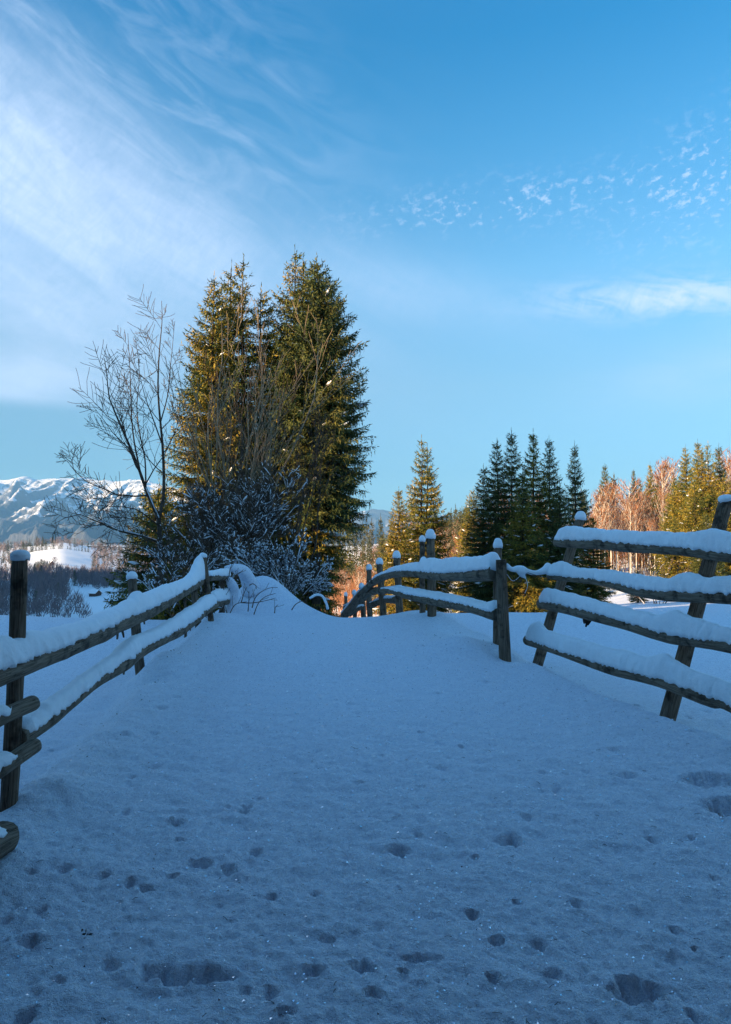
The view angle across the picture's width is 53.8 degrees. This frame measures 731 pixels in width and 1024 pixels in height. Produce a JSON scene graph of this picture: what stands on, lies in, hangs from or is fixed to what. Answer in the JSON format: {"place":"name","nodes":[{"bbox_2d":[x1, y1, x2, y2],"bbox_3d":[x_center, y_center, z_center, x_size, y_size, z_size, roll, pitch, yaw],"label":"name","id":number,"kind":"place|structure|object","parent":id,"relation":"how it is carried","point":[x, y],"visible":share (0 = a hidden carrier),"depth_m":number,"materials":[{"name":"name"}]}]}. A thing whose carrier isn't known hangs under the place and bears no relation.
{"place":"outdoors","nodes":[
{"label":"outdoors","id":0,"kind":"place"},
{"bbox_2d":[0,476,397,544],"bbox_3d":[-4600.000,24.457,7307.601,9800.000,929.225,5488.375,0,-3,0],"label":"mountain range","id":1,"kind":"structure","parent":0,"point":[23,511],"depth_m":6298.92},
{"bbox_2d":[0,524,652,617],"bbox_3d":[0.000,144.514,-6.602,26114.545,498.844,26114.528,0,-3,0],"label":"valley ground","id":2,"kind":"structure","parent":0,"point":[72,557],"depth_m":726.72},
{"bbox_2d":[0,538,145,583],"bbox_3d":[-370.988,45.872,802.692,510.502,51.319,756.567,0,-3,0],"label":"spruce wood","id":3,"kind":"object","parent":2,"relation":"on","point":[56,542],"visible":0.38,"depth_m":1050.88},
{"bbox_2d":[72,570,77,585],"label":"spruce tree","id":4,"kind":"object","parent":2,"relation":"on","point":[74,583],"visible":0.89,"depth_m":484.00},
{"bbox_2d":[0,535,156,572],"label":"bare wood","id":5,"kind":"object","parent":2,"relation":"on","point":[92,548],"visible":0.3,"depth_m":942.58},
{"bbox_2d":[0,560,176,617],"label":"bare wood","id":6,"kind":"object","parent":2,"relation":"on","point":[44,587],"visible":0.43,"depth_m":382.51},
{"bbox_2d":[88,589,101,596],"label":"cabin","id":7,"kind":"object","parent":2,"relation":"on","point":[94,592],"visible":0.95,"depth_m":381.89,"materials":[{"name":"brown wood"}]},
{"bbox_2d":[333,541,344,603],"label":"spruce tree","id":8,"kind":"object","parent":2,"relation":"on","point":[338,571],"visible":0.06,"depth_m":189.50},
{"bbox_2d":[339,570,350,587],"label":"birch tree","id":9,"kind":"object","parent":2,"relation":"on","point":[342,572],"visible":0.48,"depth_m":142.85,"materials":[{"name":"brown plant"}]},
{"bbox_2d":[341,532,351,577],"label":"spruce tree","id":10,"kind":"object","parent":2,"relation":"on","point":[347,559],"visible":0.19,"depth_m":194.68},
{"bbox_2d":[346,534,357,582],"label":"spruce tree","id":11,"kind":"object","parent":2,"relation":"on","point":[351,543],"visible":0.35,"depth_m":189.60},
{"bbox_2d":[350,533,361,590],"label":"spruce tree","id":12,"kind":"object","parent":2,"relation":"on","point":[355,564],"visible":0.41,"depth_m":187.55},
{"bbox_2d":[352,565,365,615],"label":"birch tree","id":13,"kind":"object","parent":2,"relation":"on","point":[359,569],"visible":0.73,"depth_m":102.63,"materials":[{"name":"brown plant"}]},
{"bbox_2d":[356,522,367,574],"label":"spruce tree","id":14,"kind":"object","parent":2,"relation":"on","point":[361,545],"visible":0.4,"depth_m":184.65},
{"bbox_2d":[360,518,373,578],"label":"spruce tree","id":15,"kind":"object","parent":2,"relation":"on","point":[369,556],"visible":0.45,"depth_m":179.83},
{"bbox_2d":[365,519,376,575],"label":"spruce tree","id":16,"kind":"object","parent":2,"relation":"on","point":[371,534],"visible":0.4,"depth_m":181.75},
{"bbox_2d":[372,513,385,573],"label":"spruce tree","id":17,"kind":"object","parent":2,"relation":"on","point":[380,529],"visible":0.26,"depth_m":169.75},
{"bbox_2d":[372,547,389,614],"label":"spruce tree","id":18,"kind":"object","parent":2,"relation":"on","point":[378,552],"visible":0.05,"depth_m":107.61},
{"bbox_2d":[372,533,394,615],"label":"spruce tree","id":19,"kind":"object","parent":2,"relation":"on","point":[381,548],"visible":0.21,"depth_m":97.02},
{"bbox_2d":[321,518,472,617],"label":"bare wood","id":20,"kind":"object","parent":2,"relation":"on","point":[339,599],"visible":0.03,"depth_m":111.53,"materials":[{"name":"plant"}]},
{"bbox_2d":[348,515,451,569],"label":"spruce wood","id":21,"kind":"object","parent":2,"relation":"on","point":[373,551],"visible":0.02,"depth_m":287.10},
{"bbox_2d":[447,522,453,582],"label":"spruce tree","id":22,"kind":"object","parent":2,"relation":"on","point":[451,528],"visible":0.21,"depth_m":117.76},
{"bbox_2d":[446,508,456,552],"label":"spruce tree","id":23,"kind":"object","parent":2,"relation":"on","point":[450,514],"visible":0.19,"depth_m":131.58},
{"bbox_2d":[448,505,460,555],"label":"spruce tree","id":24,"kind":"object","parent":2,"relation":"on","point":[454,522],"visible":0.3,"depth_m":119.98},
{"bbox_2d":[453,510,466,543],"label":"spruce tree","id":25,"kind":"object","parent":2,"relation":"on","point":[460,515],"visible":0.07,"depth_m":123.96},
{"bbox_2d":[589,489,613,560],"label":"birch tree","id":26,"kind":"object","parent":2,"relation":"on","point":[599,499],"visible":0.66,"depth_m":65.95,"materials":[{"name":"brown plant"}]},
{"bbox_2d":[591,484,619,566],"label":"birch tree","id":27,"kind":"object","parent":2,"relation":"on","point":[607,510],"visible":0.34,"depth_m":67.88,"materials":[{"name":"brown plant"}]},
{"bbox_2d":[593,464,621,570],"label":"spruce tree","id":28,"kind":"object","parent":2,"relation":"on","point":[605,476],"visible":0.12,"depth_m":77.98,"materials":[{"name":"green plant"}]},
{"bbox_2d":[597,476,623,564],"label":"birch tree","id":29,"kind":"object","parent":2,"relation":"on","point":[607,489],"visible":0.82,"depth_m":66.97,"materials":[{"name":"brown plant"}]},
{"bbox_2d":[610,509,617,568],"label":"birch tree","id":30,"kind":"object","parent":2,"relation":"on","point":[613,528],"visible":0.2,"depth_m":69.36,"materials":[{"name":"brown plant"}]},
{"bbox_2d":[606,497,626,568],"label":"birch tree","id":31,"kind":"object","parent":2,"relation":"on","point":[618,521],"visible":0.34,"depth_m":69.80,"materials":[{"name":"brown plant"}]},
{"bbox_2d":[608,474,624,559],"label":"spruce tree","id":32,"kind":"object","parent":2,"relation":"on","point":[615,483],"visible":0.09,"depth_m":94.82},
{"bbox_2d":[583,509,651,572],"bbox_3d":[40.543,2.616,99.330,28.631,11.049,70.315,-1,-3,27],"label":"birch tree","id":33,"kind":"object","parent":2,"relation":"on","point":[622,555],"visible":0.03,"depth_m":71.70,"materials":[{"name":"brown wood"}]},
{"bbox_2d":[617,513,626,571],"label":"birch tree","id":34,"kind":"object","parent":2,"relation":"on","point":[624,528],"visible":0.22,"depth_m":73.04,"materials":[{"name":"brown plant"}]},
{"bbox_2d":[620,494,639,572],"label":"birch tree","id":35,"kind":"object","parent":2,"relation":"on","point":[630,505],"visible":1,"depth_m":62.71,"materials":[{"name":"brown plant"}]},
{"bbox_2d":[624,471,641,563],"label":"spruce tree","id":36,"kind":"object","parent":2,"relation":"on","point":[633,473],"visible":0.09,"depth_m":84.09,"materials":[{"name":"green plant"}]},
{"bbox_2d":[607,476,660,572],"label":"birch tree","id":37,"kind":"object","parent":2,"relation":"on","point":[633,488],"visible":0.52,"depth_m":71.97,"materials":[{"name":"brown plant"}]},
{"bbox_2d":[628,502,644,569],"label":"birch tree","id":38,"kind":"object","parent":2,"relation":"on","point":[635,517],"visible":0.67,"depth_m":66.80,"materials":[{"name":"brown plant"}]},
{"bbox_2d":[624,489,653,570],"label":"birch tree","id":39,"kind":"object","parent":2,"relation":"on","point":[642,500],"visible":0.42,"depth_m":72.75,"materials":[{"name":"brown plant"}]},
{"bbox_2d":[642,505,650,571],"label":"birch tree","id":40,"kind":"object","parent":2,"relation":"on","point":[647,526],"visible":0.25,"depth_m":74.83,"materials":[{"name":"brown plant"}]},
{"bbox_2d":[638,465,655,566],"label":"spruce tree","id":41,"kind":"object","parent":2,"relation":"on","point":[650,483],"visible":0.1,"depth_m":80.11,"materials":[{"name":"green plant"}]},
{"bbox_2d":[641,492,654,568],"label":"birch tree","id":42,"kind":"object","parent":2,"relation":"on","point":[644,496],"visible":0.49,"depth_m":75.00,"materials":[{"name":"brown plant"}]},
{"bbox_2d":[644,519,653,571],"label":"birch tree","id":43,"kind":"object","parent":2,"relation":"on","point":[649,527],"visible":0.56,"depth_m":65.37,"materials":[{"name":"brown plant"}]},
{"bbox_2d":[643,482,662,573],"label":"spruce tree","id":44,"kind":"object","parent":2,"relation":"on","point":[656,505],"visible":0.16,"depth_m":71.98,"materials":[{"name":"green plant"}]},
{"bbox_2d":[649,515,660,568],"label":"birch tree","id":45,"kind":"object","parent":2,"relation":"on","point":[654,525],"visible":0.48,"depth_m":64.26,"materials":[{"name":"brown plant"}]},
{"bbox_2d":[648,508,662,568],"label":"birch tree","id":46,"kind":"object","parent":2,"relation":"on","point":[651,512],"visible":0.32,"depth_m":69.36,"materials":[{"name":"brown plant"}]},
{"bbox_2d":[644,471,669,508],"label":"birch tree","id":47,"kind":"object","parent":2,"relation":"on","point":[657,478],"visible":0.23,"depth_m":90.06,"materials":[{"name":"brown plant"}]},
{"bbox_2d":[646,457,675,503],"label":"birch tree","id":48,"kind":"object","parent":2,"relation":"on","point":[664,467],"visible":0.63,"depth_m":88.10,"materials":[{"name":"brown plant"}]},
{"bbox_2d":[653,487,670,523],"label":"birch tree","id":49,"kind":"object","parent":2,"relation":"on","point":[662,498],"visible":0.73,"depth_m":63.13,"materials":[{"name":"brown plant"}]},
{"bbox_2d":[659,503,668,526],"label":"birch tree","id":50,"kind":"object","parent":2,"relation":"on","point":[664,510],"visible":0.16,"depth_m":71.30,"materials":[{"name":"brown plant"}]},
{"bbox_2d":[647,477,681,575],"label":"spruce tree","id":51,"kind":"object","parent":2,"relation":"on","point":[666,522],"visible":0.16,"depth_m":61.83,"materials":[{"name":"green plant"}]},
{"bbox_2d":[656,456,684,506],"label":"birch tree","id":52,"kind":"object","parent":2,"relation":"on","point":[669,467],"visible":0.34,"depth_m":91.99,"materials":[{"name":"brown plant"}]},
{"bbox_2d":[657,448,700,577],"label":"spruce tree","id":53,"kind":"object","parent":2,"relation":"on","point":[678,502],"visible":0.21,"depth_m":60.21,"materials":[{"name":"green plant"}]},
{"bbox_2d":[661,478,716,572],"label":"spruce tree","id":54,"kind":"object","parent":2,"relation":"on","point":[695,512],"visible":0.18,"depth_m":54.02,"materials":[{"name":"green plant"}]},
{"bbox_2d":[679,439,715,564],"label":"spruce tree","id":55,"kind":"object","parent":2,"relation":"on","point":[697,447],"visible":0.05,"depth_m":58.16,"materials":[{"name":"green plant"}]},
{"bbox_2d":[680,444,725,556],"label":"spruce tree","id":56,"kind":"object","parent":2,"relation":"on","point":[706,485],"visible":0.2,"depth_m":57.00,"materials":[{"name":"green plant"}]},
{"bbox_2d":[700,473,730,575],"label":"spruce tree","id":57,"kind":"object","parent":2,"relation":"on","point":[728,529],"visible":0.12,"depth_m":52.73,"materials":[{"name":"green plant"}]},
{"bbox_2d":[710,447,730,508],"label":"spruce tree","id":58,"kind":"object","parent":2,"relation":"on","point":[720,472],"visible":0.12,"depth_m":60.13,"materials":[{"name":"green plant"}]},
{"bbox_2d":[710,447,730,488],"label":"birch tree","id":59,"kind":"object","parent":2,"relation":"on","point":[727,461],"visible":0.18,"depth_m":66.52,"materials":[{"name":"brown plant"}]},
{"bbox_2d":[719,457,730,491],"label":"birch tree","id":60,"kind":"object","parent":2,"relation":"on","point":[728,469],"visible":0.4,"depth_m":64.26,"materials":[{"name":"brown plant"}]},
{"bbox_2d":[0,576,730,1023],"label":"snow ground","id":61,"kind":"structure","parent":0,"point":[332,898],"depth_m":3.68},
{"bbox_2d":[40,284,198,583],"bbox_3d":[-5.818,-1.776,17.670,4.351,7.850,2.780,2,-3,-41],"label":"bare tree","id":62,"kind":"object","parent":61,"relation":"on","point":[144,483],"visible":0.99,"depth_m":17.53,"materials":[{"name":"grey plant"}]},
{"bbox_2d":[0,550,259,858],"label":"rail fence","id":63,"kind":"object","parent":61,"relation":"on","point":[26,722],"visible":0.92,"depth_m":4.68,"materials":[{"name":"brown wood"}]},
{"bbox_2d":[103,483,203,619],"bbox_3d":[-6.176,1.691,21.390,3.204,5.555,3.302,2,-3,-40],"label":"spruce tree","id":64,"kind":"object","parent":61,"relation":"on","point":[131,562],"visible":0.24,"depth_m":21.16,"materials":[{"name":"green plant"}]},
{"bbox_2d":[119,556,190,613],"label":"snowy shrub","id":65,"kind":"object","parent":61,"relation":"on","point":[173,571],"visible":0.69,"depth_m":12.53,"materials":[{"name":"white wood"}]},
{"bbox_2d":[139,511,233,590],"bbox_3d":[-3.621,0.869,15.416,1.950,1.719,2.292,0,-3,0],"label":"snowy shrub","id":66,"kind":"object","parent":61,"relation":"on","point":[157,556],"visible":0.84,"depth_m":15.08,"materials":[{"name":"white wood"}]},
{"bbox_2d":[156,270,263,617],"bbox_3d":[-4.956,-1.847,23.294,3.858,12.186,3.917,0,-3,0],"label":"spruce tree","id":67,"kind":"object","parent":61,"relation":"on","point":[209,349],"visible":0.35,"depth_m":22.96,"materials":[{"name":"green plant"}]},
{"bbox_2d":[187,571,235,617],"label":"snowy shrub","id":68,"kind":"object","parent":61,"relation":"on","point":[213,587],"visible":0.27,"depth_m":11.87,"materials":[{"name":"snow"}]},
{"bbox_2d":[160,474,288,569],"bbox_3d":[-3.080,0.241,16.136,2.846,2.319,2.623,0,-3,0],"label":"snowy shrub","id":69,"kind":"object","parent":61,"relation":"on","point":[188,507],"visible":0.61,"depth_m":15.76,"materials":[{"name":"snow"}]},
{"bbox_2d":[158,317,304,567],"bbox_3d":[-3.497,-1.750,19.439,3.527,7.016,3.123,0,-3,0],"label":"bare shrub","id":70,"kind":"object","parent":61,"relation":"on","point":[229,431],"visible":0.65,"depth_m":19.10,"materials":[{"name":"brown plant"}]},
{"bbox_2d":[182,480,282,578],"bbox_3d":[-2.919,0.385,15.842,2.268,2.216,2.998,0,-3,0],"label":"snowy shrub","id":71,"kind":"object","parent":61,"relation":"on","point":[246,527],"visible":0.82,"depth_m":15.38,"materials":[{"name":"snow"}]},
{"bbox_2d":[174,254,305,599],"bbox_3d":[-4.167,-2.171,24.503,5.051,13.406,4.741,0,-3,0],"label":"spruce tree","id":72,"kind":"object","parent":61,"relation":"on","point":[252,360],"visible":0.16,"depth_m":24.19,"materials":[{"name":"green plant"}]},
{"bbox_2d":[131,293,360,577],"bbox_3d":[-2.762,-2.250,18.245,5.443,7.746,4.429,0,-3,0],"label":"bare shrub","id":73,"kind":"object","parent":61,"relation":"on","point":[218,442],"visible":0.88,"depth_m":17.42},
{"bbox_2d":[212,456,311,561],"bbox_3d":[-2.633,-0.024,16.999,2.117,2.546,3.636,1,-3,-22],"label":"snowy shrub","id":74,"kind":"object","parent":61,"relation":"on","point":[268,484],"visible":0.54,"depth_m":16.38,"materials":[{"name":"snow"}]},
{"bbox_2d":[253,588,275,614],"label":"dry stem","id":75,"kind":"object","parent":61,"relation":"on","point":[262,599],"visible":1,"depth_m":11.78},
{"bbox_2d":[252,583,277,607],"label":"dry stem","id":76,"kind":"object","parent":61,"relation":"on","point":[260,592],"visible":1,"depth_m":11.84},
{"bbox_2d":[219,520,311,590],"bbox_3d":[-1.976,0.961,14.703,1.888,1.576,1.734,0,-3,0],"label":"snowy shrub","id":77,"kind":"object","parent":61,"relation":"on","point":[274,572],"visible":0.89,"depth_m":14.28,"materials":[{"name":"white wood"}]},
{"bbox_2d":[236,552,334,604],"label":"snowy shrub","id":78,"kind":"object","parent":61,"relation":"on","point":[300,585],"visible":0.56,"depth_m":15.21,"materials":[{"name":"white wood"}]},
{"bbox_2d":[214,369,358,577],"bbox_3d":[-2.210,-0.998,19.199,3.628,5.472,3.056,-1,-3,29],"label":"bare shrub","id":79,"kind":"object","parent":61,"relation":"on","point":[303,492],"visible":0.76,"depth_m":18.68,"materials":[{"name":"brown plant"}]},
{"bbox_2d":[250,244,357,616],"bbox_3d":[-2.373,-2.595,24.841,4.298,13.534,4.346,0,-3,0],"label":"spruce tree","id":80,"kind":"object","parent":61,"relation":"on","point":[329,551],"visible":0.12,"depth_m":24.15,"materials":[{"name":"green plant"}]},
{"bbox_2d":[252,252,379,611],"bbox_3d":[-1.705,-2.408,23.655,4.375,12.588,4.531,0,-3,0],"label":"spruce tree","id":81,"kind":"object","parent":61,"relation":"on","point":[319,297],"visible":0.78,"depth_m":23.09,"materials":[{"name":"green plant"}]},
{"bbox_2d":[309,593,328,610],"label":"bent branch","id":82,"kind":"object","parent":61,"relation":"on","point":[320,596],"visible":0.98,"depth_m":12.33,"materials":[{"name":"white plant"}]},
{"bbox_2d":[301,530,338,615],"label":"spruce tree","id":83,"kind":"object","parent":61,"relation":"on","point":[328,594],"visible":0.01,"depth_m":26.36,"materials":[{"name":"green plant"}]},
{"bbox_2d":[5,627,729,1023],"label":"ice crystals","id":84,"kind":"object","parent":61,"relation":"on","point":[381,849],"visible":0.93,"depth_m":3.60,"materials":[{"name":"white"}]},
{"bbox_2d":[37,668,723,1022],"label":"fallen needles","id":85,"kind":"object","parent":61,"relation":"on","point":[402,890],"visible":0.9,"depth_m":3.12,"materials":[{"name":"brown plant"}]},
{"bbox_2d":[372,490,426,614],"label":"spruce tree","id":86,"kind":"object","parent":61,"relation":"on","point":[409,605],"visible":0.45,"depth_m":30.79,"materials":[{"name":"green plant"}]},
{"bbox_2d":[328,529,510,661],"bbox_3d":[-0.215,2.116,17.636,0.982,3.116,18.834,0,-3,-9],"label":"rail fence","id":87,"kind":"object","parent":61,"relation":"on","point":[432,569],"visible":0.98,"depth_m":10.43,"materials":[{"name":"brown wood"}]},
{"bbox_2d":[393,435,457,612],"bbox_3d":[2.638,0.950,33.003,3.378,9.151,3.547,0,-3,10],"label":"spruce tree","id":88,"kind":"object","parent":61,"relation":"on","point":[427,480],"visible":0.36,"depth_m":32.89,"materials":[{"name":"green plant"}]},
{"bbox_2d":[447,489,487,612],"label":"spruce tree","id":89,"kind":"object","parent":61,"relation":"on","point":[468,516],"visible":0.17,"depth_m":37.01,"materials":[{"name":"green plant"}]},
{"bbox_2d":[452,463,495,612],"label":"spruce tree","id":90,"kind":"object","parent":61,"relation":"on","point":[465,585],"visible":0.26,"depth_m":30.88,"materials":[{"name":"green plant"}]},
{"bbox_2d":[464,440,527,611],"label":"spruce tree","id":91,"kind":"object","parent":61,"relation":"on","point":[490,509],"visible":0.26,"depth_m":29.93,"materials":[{"name":"green plant"}]},
{"bbox_2d":[476,428,541,612],"bbox_3d":[6.023,0.515,29.496,3.060,8.089,2.961,2,-3,-30],"label":"spruce tree","id":92,"kind":"object","parent":61,"relation":"on","point":[510,472],"visible":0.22,"depth_m":29.44,"materials":[{"name":"green plant"}]},
{"bbox_2d":[491,468,554,612],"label":"spruce tree","id":93,"kind":"object","parent":61,"relation":"on","point":[532,594],"visible":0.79,"depth_m":27.23,"materials":[{"name":"green plant"}]},
{"bbox_2d":[517,433,556,611],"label":"spruce tree","id":94,"kind":"object","parent":61,"relation":"on","point":[533,480],"visible":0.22,"depth_m":30.41,"materials":[{"name":"green plant"}]},
{"bbox_2d":[535,439,575,587],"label":"spruce tree","id":95,"kind":"object","parent":61,"relation":"on","point":[553,473],"visible":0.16,"depth_m":31.49,"materials":[{"name":"green plant"}]},
{"bbox_2d":[535,485,590,611],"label":"spruce tree","id":96,"kind":"object","parent":61,"relation":"on","point":[560,522],"visible":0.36,"depth_m":28.36,"materials":[{"name":"green plant"}]},
{"bbox_2d":[561,440,605,597],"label":"spruce tree","id":97,"kind":"object","parent":61,"relation":"on","point":[575,482],"visible":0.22,"depth_m":32.97,"materials":[{"name":"green plant"}]},
{"bbox_2d":[574,517,616,603],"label":"spruce tree","id":98,"kind":"object","parent":61,"relation":"on","point":[597,591],"visible":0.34,"depth_m":31.75,"materials":[{"name":"green plant"}]},
{"bbox_2d":[585,511,607,528],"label":"birch tree","id":99,"kind":"object","parent":61,"relation":"on","point":[599,519],"visible":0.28,"depth_m":45.93,"materials":[{"name":"brown plant"}]},
{"bbox_2d":[523,494,730,720],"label":"rail fence","id":100,"kind":"object","parent":61,"relation":"on","point":[677,678],"visible":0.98,"depth_m":6.68,"materials":[{"name":"brown wood"}]},
{"bbox_2d":[507,563,550,595],"bbox_3d":[1.960,0.815,8.680,0.700,0.404,0.191,1,-3,-19],"label":"fence wire","id":101,"kind":"object","parent":100,"relation":"attached to","point":[520,571],"visible":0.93,"depth_m":8.63,"materials":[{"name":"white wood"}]},
{"bbox_2d":[626,564,648,602],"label":"spruce tree","id":102,"kind":"object","parent":61,"relation":"on","point":[632,598],"visible":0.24,"depth_m":43.75,"materials":[{"name":"green plant"}]},
{"bbox_2d":[634,555,692,603],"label":"bare shrub","id":103,"kind":"object","parent":61,"relation":"on","point":[651,563],"visible":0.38,"depth_m":41.87,"materials":[{"name":"plant"}]},
{"bbox_2d":[658,518,694,577],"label":"spruce tree","id":104,"kind":"object","parent":61,"relation":"on","point":[674,569],"visible":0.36,"depth_m":49.72,"materials":[{"name":"green plant"}]},
{"bbox_2d":[681,515,729,575],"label":"spruce tree","id":105,"kind":"object","parent":61,"relation":"on","point":[697,565],"visible":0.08,"depth_m":47.85,"materials":[{"name":"green plant"}]},
{"bbox_2d":[0,0,730,520],"label":"sky","id":106,"kind":"structure","parent":0,"point":[521,209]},
{"bbox_2d":[405,509,425,547],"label":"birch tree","id":107,"kind":"object","parent":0,"point":[414,522],"visible":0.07,"depth_m":49.18,"materials":[{"name":"brown plant"}]},
{"bbox_2d":[341,509,499,538],"bbox_3d":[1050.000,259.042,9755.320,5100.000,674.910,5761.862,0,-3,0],"label":"mountain","id":108,"kind":"structure","parent":0,"point":[375,515],"depth_m":9640.01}
]}

